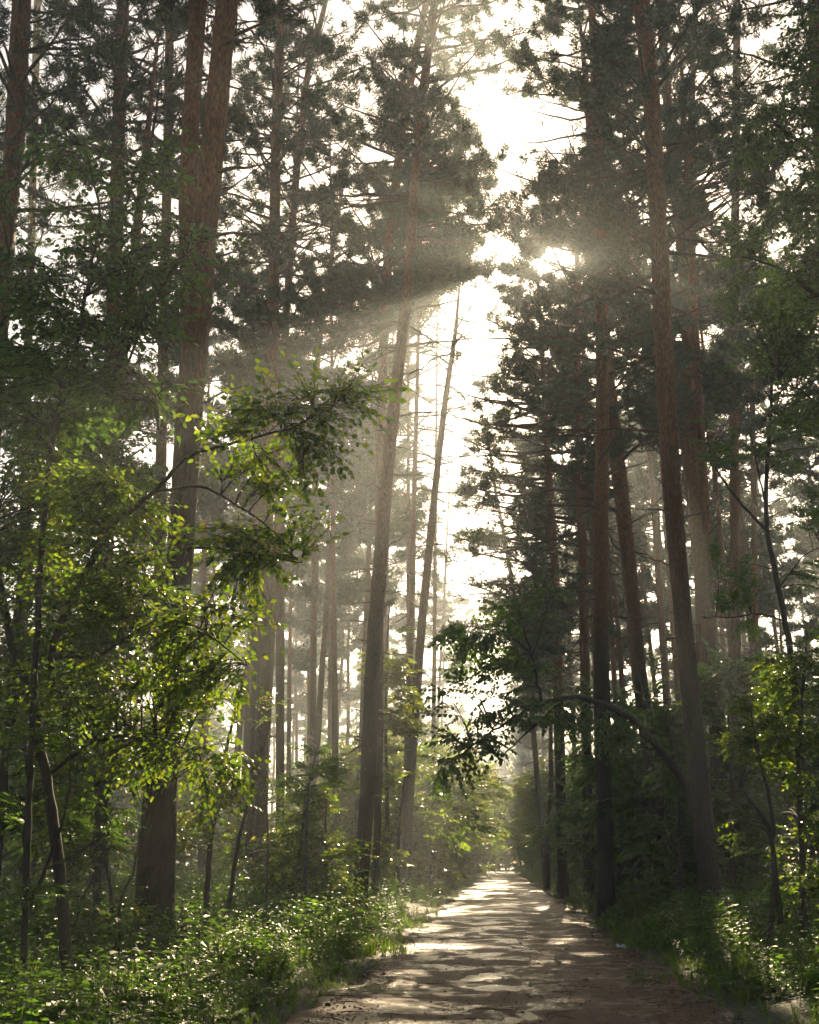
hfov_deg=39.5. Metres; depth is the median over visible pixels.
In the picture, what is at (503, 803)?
roadside bush
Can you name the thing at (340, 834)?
roadside bush
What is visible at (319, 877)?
hazel bush
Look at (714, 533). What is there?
pine tree
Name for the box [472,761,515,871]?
roadside bush
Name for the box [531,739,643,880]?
roadside bush
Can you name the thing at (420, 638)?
pine tree
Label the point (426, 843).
roadside bush
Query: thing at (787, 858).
roadside bush
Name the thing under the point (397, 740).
roadside bush
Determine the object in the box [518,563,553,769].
pine tree
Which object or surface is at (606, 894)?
pine tree
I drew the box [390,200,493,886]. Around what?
pine tree
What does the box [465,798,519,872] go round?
roadside bush
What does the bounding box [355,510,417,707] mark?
pine tree
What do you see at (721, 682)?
hazel bush
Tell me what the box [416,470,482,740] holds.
pine tree
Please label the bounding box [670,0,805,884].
pine tree
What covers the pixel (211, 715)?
pine tree
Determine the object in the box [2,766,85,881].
roadside bush
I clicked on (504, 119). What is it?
sky
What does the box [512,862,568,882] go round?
undergrowth
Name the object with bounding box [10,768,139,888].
roadside bush
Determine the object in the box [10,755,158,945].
hazel bush
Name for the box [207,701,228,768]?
pine tree
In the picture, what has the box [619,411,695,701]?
pine tree
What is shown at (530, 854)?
roadside bush
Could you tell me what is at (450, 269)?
pine tree
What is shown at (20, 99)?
pine tree
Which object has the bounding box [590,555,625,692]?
pine tree
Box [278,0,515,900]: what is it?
pine tree
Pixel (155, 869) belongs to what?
pine tree
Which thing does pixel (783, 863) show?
roadside bush
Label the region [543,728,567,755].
pine tree
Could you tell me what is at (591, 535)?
pine tree
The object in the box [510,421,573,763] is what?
pine tree
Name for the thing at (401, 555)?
pine tree
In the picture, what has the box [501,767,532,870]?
roadside bush
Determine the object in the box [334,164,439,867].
pine tree
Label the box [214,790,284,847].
roadside bush
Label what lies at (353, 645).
pine tree
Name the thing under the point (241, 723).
pine tree
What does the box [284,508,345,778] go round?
pine tree
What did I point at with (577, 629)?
pine tree
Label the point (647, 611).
pine tree
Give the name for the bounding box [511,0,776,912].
pine tree
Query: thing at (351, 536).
pine tree
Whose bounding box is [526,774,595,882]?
roadside bush
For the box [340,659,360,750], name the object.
pine tree
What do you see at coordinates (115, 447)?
hazel bush
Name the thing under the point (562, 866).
pine tree
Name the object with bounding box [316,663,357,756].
pine tree
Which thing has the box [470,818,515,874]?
roadside bush
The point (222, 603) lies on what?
pine tree
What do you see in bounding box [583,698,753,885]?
roadside bush
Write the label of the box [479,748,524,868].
roadside bush
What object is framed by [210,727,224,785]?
pine tree
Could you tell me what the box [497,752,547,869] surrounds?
roadside bush
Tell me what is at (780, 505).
pine tree
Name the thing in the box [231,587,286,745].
pine tree
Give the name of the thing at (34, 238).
pine tree
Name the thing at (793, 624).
pine tree
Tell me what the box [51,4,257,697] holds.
pine tree
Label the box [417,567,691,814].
bent birch tree
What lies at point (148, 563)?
pine tree
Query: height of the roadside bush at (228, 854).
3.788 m
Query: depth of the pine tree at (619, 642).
62.77 m
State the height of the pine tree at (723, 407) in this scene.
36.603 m
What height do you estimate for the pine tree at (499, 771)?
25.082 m
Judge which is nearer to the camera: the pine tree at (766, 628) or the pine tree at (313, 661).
the pine tree at (313, 661)
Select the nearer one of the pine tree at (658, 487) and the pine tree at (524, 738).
the pine tree at (658, 487)
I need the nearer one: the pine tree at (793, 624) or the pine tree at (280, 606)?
the pine tree at (280, 606)
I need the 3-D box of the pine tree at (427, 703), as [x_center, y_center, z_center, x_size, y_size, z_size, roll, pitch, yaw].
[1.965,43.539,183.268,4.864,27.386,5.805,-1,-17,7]
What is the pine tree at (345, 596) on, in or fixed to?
on the ground
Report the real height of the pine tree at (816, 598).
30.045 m
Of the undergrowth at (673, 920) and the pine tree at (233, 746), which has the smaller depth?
the undergrowth at (673, 920)
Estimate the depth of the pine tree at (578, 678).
119.70 m
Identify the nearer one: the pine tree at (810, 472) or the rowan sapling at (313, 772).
the rowan sapling at (313, 772)
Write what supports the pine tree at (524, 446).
on the ground
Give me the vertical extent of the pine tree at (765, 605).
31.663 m
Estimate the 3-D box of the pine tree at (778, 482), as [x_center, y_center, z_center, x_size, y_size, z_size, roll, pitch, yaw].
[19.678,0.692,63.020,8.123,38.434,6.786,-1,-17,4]
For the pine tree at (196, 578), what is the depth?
84.19 m
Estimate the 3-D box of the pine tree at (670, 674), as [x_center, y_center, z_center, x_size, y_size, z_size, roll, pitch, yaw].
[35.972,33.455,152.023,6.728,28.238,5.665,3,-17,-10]
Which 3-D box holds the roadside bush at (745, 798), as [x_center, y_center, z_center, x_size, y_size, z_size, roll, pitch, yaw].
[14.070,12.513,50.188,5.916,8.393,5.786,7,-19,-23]
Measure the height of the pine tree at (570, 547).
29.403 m
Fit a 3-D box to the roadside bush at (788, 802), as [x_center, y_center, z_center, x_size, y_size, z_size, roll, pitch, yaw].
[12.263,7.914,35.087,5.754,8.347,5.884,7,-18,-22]
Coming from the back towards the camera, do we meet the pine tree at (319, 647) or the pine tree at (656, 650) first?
the pine tree at (319, 647)
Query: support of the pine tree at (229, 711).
on the ground
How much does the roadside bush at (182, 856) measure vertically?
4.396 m
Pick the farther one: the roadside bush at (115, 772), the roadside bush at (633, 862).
the roadside bush at (115, 772)
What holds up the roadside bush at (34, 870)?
on the ground
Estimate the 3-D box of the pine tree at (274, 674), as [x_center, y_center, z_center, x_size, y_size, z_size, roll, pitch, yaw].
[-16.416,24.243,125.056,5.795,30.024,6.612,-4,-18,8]
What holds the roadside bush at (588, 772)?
on the ground
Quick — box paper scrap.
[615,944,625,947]
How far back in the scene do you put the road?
16.34 m
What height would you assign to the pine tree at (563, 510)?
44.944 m
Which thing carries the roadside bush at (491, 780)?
on the ground
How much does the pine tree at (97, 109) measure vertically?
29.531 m
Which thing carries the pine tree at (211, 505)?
on the ground
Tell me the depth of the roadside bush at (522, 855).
137.32 m
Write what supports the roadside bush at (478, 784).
on the ground
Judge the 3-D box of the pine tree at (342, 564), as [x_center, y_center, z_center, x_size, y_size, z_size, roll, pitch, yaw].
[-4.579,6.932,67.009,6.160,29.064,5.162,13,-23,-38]
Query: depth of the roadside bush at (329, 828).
56.88 m
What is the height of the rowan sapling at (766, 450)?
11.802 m
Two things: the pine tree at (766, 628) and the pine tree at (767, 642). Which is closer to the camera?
the pine tree at (767, 642)
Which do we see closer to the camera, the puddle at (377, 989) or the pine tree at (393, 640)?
the puddle at (377, 989)
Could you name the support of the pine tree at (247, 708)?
on the ground
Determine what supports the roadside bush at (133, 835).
on the ground
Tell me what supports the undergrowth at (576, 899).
on the ground
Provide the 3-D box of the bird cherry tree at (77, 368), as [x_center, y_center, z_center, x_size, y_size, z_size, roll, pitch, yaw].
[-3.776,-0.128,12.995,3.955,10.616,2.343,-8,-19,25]
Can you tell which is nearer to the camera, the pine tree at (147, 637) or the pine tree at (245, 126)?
the pine tree at (245, 126)
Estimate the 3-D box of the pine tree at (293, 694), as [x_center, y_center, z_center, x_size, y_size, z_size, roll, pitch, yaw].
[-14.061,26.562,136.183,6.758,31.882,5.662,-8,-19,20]
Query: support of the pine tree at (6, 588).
on the ground
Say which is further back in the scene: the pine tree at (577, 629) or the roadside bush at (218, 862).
the pine tree at (577, 629)
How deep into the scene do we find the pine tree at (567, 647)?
84.57 m
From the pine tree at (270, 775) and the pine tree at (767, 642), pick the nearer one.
the pine tree at (767, 642)
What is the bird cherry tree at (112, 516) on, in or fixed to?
on the ground
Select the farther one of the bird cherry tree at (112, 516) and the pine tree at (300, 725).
the pine tree at (300, 725)
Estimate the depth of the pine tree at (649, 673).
145.64 m
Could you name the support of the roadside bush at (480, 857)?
on the ground
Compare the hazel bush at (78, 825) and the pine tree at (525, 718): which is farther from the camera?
the pine tree at (525, 718)
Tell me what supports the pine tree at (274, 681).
on the ground
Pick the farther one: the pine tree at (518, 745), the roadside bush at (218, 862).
the pine tree at (518, 745)
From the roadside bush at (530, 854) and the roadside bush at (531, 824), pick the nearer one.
the roadside bush at (531, 824)
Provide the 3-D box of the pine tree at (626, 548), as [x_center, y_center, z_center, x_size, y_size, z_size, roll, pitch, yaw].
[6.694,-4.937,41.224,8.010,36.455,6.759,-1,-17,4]
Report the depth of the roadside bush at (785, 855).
39.84 m
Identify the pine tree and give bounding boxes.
[0,0,105,886]
[0,0,152,458]
[0,0,252,891]
[0,507,12,626]
[0,603,14,684]
[1,0,284,888]
[29,569,77,698]
[30,460,96,871]
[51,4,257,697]
[112,522,168,869]
[115,0,319,953]
[123,543,153,726]
[128,636,152,728]
[151,0,281,605]
[167,329,249,875]
[174,0,378,888]
[175,574,215,855]
[179,0,372,885]
[180,480,246,867]
[186,453,247,871]
[192,704,217,735]
[196,602,230,772]
[197,698,225,772]
[207,265,331,847]
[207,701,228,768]
[208,0,364,754]
[209,359,311,878]
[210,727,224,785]
[212,203,305,816]
[214,661,244,759]
[216,0,398,876]
[228,586,247,733]
[229,725,243,771]
[230,669,275,731]
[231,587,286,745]
[233,630,275,759]
[261,86,401,881]
[264,190,366,771]
[268,721,294,800]
[269,638,292,831]
[271,565,323,789]
[273,494,330,827]
[275,606,308,865]
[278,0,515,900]
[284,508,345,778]
[284,630,326,779]
[285,366,386,857]
[293,404,365,874]
[298,0,549,898]
[299,561,347,763]
[299,708,327,744]
[304,637,350,741]
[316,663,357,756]
[317,530,373,766]
[320,539,372,741]
[325,380,422,877]
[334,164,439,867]
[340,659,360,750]
[342,41,500,869]
[342,87,475,885]
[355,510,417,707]
[370,307,462,669]
[387,286,503,899]
[388,630,429,745]
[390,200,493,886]
[400,384,479,739]
[401,685,430,739]
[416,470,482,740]
[419,699,431,741]
[439,256,624,897]
[447,707,473,756]
[449,431,552,880]
[451,158,657,897]
[484,0,723,917]
[485,0,710,896]
[492,749,510,869]
[502,675,540,771]
[504,685,548,757]
[505,354,595,889]
[507,331,590,880]
[507,680,541,776]
[509,96,657,746]
[509,727,531,865]
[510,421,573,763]
[510,644,545,770]
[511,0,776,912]
[511,719,531,783]
[512,695,548,767]
[513,456,579,757]
[513,523,579,889]
[515,446,590,757]
[518,494,579,741]
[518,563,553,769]
[528,261,642,757]
[531,247,635,750]
[542,131,660,872]
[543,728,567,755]
[562,0,739,715]
[563,13,710,874]
[563,486,643,701]
[565,733,580,755]
[566,461,652,871]
[570,655,592,726]
[574,596,635,732]
[577,0,779,835]
[582,0,798,887]
[583,54,728,700]
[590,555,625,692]
[593,258,694,707]
[611,411,695,745]
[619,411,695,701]
[620,43,786,854]
[622,5,761,736]
[628,645,662,755]
[629,204,768,717]
[653,572,706,716]
[658,670,676,732]
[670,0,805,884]
[686,544,727,743]
[687,480,777,873]
[691,0,818,435]
[698,0,818,475]
[700,208,806,864]
[704,352,799,870]
[712,263,818,849]
[714,499,775,672]
[720,612,768,671]
[758,543,816,730]
[768,550,818,722]
[770,437,818,642]
[788,384,818,549]
[803,501,818,616]
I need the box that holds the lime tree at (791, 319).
[705,0,818,442]
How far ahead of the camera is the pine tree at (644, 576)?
75.18 m
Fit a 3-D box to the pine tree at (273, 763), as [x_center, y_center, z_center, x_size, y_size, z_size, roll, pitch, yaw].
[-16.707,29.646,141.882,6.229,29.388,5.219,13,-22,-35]
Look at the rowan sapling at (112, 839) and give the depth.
12.43 m
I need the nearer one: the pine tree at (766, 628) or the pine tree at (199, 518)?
the pine tree at (199, 518)
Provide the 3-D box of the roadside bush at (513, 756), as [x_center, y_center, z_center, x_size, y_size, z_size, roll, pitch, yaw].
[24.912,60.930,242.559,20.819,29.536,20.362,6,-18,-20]
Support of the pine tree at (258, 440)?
on the ground
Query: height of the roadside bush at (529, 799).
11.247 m
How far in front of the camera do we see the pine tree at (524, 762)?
171.82 m
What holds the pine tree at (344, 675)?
on the ground
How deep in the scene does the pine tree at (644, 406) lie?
40.72 m
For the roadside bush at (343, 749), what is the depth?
62.18 m
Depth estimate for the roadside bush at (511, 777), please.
240.77 m
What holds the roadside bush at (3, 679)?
on the ground
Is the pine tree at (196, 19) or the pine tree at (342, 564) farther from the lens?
the pine tree at (342, 564)
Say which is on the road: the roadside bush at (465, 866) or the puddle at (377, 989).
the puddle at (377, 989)
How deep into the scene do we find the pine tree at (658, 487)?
58.46 m
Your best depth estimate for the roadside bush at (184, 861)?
84.01 m
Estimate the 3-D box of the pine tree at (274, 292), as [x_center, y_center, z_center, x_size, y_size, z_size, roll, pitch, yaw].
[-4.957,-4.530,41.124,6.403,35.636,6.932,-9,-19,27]
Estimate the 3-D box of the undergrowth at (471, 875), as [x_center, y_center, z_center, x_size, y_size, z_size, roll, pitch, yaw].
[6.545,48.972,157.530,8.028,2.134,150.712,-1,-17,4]
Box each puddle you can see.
[347,985,399,993]
[414,951,436,954]
[460,975,501,981]
[513,903,536,905]
[538,960,562,963]
[553,1002,582,1006]
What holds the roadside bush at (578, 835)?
on the ground
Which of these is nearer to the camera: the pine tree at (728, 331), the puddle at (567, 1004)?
the puddle at (567, 1004)
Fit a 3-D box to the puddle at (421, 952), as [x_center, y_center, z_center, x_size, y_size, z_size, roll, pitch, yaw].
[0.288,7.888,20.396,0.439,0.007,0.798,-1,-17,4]
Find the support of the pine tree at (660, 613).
on the ground
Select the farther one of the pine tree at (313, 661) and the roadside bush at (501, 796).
the roadside bush at (501, 796)
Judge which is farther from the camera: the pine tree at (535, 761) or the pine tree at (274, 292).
the pine tree at (535, 761)
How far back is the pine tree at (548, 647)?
52.26 m
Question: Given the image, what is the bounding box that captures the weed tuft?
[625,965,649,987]
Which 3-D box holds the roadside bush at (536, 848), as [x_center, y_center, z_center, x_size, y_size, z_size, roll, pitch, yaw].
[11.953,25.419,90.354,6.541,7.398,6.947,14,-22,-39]
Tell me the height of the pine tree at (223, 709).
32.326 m
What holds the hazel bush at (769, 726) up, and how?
on the ground
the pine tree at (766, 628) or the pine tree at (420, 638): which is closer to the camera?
the pine tree at (420, 638)
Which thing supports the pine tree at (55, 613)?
on the ground
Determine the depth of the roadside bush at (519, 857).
155.30 m
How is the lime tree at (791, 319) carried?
on the ground
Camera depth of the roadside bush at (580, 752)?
63.93 m
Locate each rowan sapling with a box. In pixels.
[0,709,145,964]
[263,742,353,923]
[688,285,818,925]
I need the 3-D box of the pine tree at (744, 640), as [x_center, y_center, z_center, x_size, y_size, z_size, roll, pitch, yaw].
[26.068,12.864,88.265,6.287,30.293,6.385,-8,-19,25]
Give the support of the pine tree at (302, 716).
on the ground
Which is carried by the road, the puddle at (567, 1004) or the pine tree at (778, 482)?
the puddle at (567, 1004)
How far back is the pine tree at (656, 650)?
79.74 m
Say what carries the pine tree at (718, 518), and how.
on the ground
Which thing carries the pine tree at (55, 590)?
on the ground
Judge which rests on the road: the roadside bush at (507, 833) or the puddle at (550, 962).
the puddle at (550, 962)
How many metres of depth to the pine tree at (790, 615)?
93.03 m
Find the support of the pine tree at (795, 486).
on the ground
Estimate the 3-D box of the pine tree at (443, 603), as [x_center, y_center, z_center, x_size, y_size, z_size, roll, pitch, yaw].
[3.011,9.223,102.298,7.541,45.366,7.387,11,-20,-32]
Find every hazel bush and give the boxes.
[0,335,196,927]
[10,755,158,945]
[176,680,289,928]
[223,770,381,922]
[616,637,810,900]
[711,626,818,944]
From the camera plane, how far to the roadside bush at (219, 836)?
60.42 m
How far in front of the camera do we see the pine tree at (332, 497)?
57.33 m
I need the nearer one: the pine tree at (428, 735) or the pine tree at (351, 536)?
the pine tree at (351, 536)
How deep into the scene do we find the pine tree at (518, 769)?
242.41 m
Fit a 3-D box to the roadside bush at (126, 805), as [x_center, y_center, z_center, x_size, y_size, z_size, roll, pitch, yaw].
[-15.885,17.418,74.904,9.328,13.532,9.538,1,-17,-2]
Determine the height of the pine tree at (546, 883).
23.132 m
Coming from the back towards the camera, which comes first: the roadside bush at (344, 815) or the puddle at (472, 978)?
the roadside bush at (344, 815)
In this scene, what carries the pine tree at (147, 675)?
on the ground
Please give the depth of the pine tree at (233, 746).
188.54 m
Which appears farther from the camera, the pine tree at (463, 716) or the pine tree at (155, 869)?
the pine tree at (463, 716)
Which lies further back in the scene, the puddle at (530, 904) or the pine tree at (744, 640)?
the pine tree at (744, 640)
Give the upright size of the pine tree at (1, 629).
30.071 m
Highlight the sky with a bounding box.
[0,0,818,862]
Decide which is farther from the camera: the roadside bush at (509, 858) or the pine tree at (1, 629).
the roadside bush at (509, 858)
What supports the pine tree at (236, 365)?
on the ground
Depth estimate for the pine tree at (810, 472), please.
65.05 m
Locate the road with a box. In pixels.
[284,869,736,1023]
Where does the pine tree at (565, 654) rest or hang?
on the ground
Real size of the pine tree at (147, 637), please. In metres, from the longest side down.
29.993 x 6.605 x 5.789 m
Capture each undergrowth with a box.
[0,856,431,1023]
[448,870,483,882]
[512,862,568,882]
[533,859,817,917]
[577,860,818,1023]
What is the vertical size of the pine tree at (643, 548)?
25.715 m
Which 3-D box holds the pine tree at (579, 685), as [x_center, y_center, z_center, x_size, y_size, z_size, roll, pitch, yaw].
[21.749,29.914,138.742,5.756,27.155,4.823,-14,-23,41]
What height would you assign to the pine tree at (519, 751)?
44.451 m
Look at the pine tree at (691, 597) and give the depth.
84.83 m
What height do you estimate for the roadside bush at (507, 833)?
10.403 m
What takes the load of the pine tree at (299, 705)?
on the ground
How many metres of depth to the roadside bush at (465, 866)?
82.41 m
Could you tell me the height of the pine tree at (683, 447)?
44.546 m
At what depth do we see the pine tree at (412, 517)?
56.45 m
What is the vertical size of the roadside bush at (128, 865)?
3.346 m
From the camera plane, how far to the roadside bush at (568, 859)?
71.56 m
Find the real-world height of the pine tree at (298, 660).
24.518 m
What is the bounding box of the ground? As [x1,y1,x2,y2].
[6,860,818,1023]
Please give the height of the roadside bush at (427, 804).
8.213 m
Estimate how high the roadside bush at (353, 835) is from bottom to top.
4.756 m
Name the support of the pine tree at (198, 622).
on the ground
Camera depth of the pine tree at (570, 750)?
187.48 m
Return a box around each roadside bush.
[0,631,90,867]
[1,766,88,883]
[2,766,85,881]
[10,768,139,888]
[43,691,141,851]
[109,700,239,873]
[114,724,268,870]
[115,841,177,879]
[117,781,217,886]
[126,786,197,876]
[194,812,239,881]
[211,813,285,879]
[213,802,296,885]
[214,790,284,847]
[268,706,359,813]
[268,776,356,875]
[273,804,350,861]
[289,707,435,866]
[291,818,348,873]
[295,732,390,870]
[331,736,497,882]
[340,707,439,768]
[342,805,426,880]
[344,778,436,879]
[350,732,474,886]
[415,719,506,885]
[435,789,487,874]
[436,729,517,879]
[439,751,513,879]
[449,725,499,869]
[455,808,512,879]
[455,851,470,873]
[456,808,486,872]
[462,750,512,879]
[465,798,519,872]
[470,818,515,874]
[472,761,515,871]
[476,728,518,869]
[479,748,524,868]
[485,733,547,864]
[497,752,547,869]
[498,840,522,869]
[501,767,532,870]
[503,741,571,877]
[508,835,535,868]
[512,822,539,869]
[516,837,554,874]
[523,780,575,870]
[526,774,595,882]
[528,792,574,874]
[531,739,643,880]
[547,741,646,889]
[549,650,688,902]
[550,744,627,882]
[550,776,582,878]
[550,842,614,876]
[574,681,778,902]
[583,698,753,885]
[705,719,791,876]
[706,714,780,880]
[714,633,818,891]
[729,621,818,859]
[736,668,818,879]
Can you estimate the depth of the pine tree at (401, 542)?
83.22 m
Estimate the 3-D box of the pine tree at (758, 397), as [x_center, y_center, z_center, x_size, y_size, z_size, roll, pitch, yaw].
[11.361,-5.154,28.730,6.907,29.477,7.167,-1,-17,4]
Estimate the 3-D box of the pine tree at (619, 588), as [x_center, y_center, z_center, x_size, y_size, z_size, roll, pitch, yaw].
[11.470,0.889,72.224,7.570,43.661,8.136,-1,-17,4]
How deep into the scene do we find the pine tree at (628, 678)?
97.40 m
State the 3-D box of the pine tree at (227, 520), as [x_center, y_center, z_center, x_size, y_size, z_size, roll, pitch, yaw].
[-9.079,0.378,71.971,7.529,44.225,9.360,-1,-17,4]
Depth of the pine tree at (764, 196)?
27.67 m
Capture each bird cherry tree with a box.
[0,85,255,981]
[0,346,410,989]
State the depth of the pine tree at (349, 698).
93.42 m
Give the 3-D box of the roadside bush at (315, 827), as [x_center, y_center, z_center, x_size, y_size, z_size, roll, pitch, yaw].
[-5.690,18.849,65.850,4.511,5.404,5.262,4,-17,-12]
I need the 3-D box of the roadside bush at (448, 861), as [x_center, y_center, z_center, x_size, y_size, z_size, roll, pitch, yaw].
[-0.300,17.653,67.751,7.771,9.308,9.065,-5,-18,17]
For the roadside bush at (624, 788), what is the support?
on the ground
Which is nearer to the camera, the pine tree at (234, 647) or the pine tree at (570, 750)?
the pine tree at (234, 647)
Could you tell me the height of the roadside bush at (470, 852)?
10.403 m
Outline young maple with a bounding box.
[349,597,430,899]
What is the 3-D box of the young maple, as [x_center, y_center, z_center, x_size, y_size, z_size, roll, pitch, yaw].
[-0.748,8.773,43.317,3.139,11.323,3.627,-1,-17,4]
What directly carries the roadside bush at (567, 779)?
on the ground
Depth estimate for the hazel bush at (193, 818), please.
19.05 m
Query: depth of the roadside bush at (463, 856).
100.59 m
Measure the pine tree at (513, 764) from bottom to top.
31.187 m

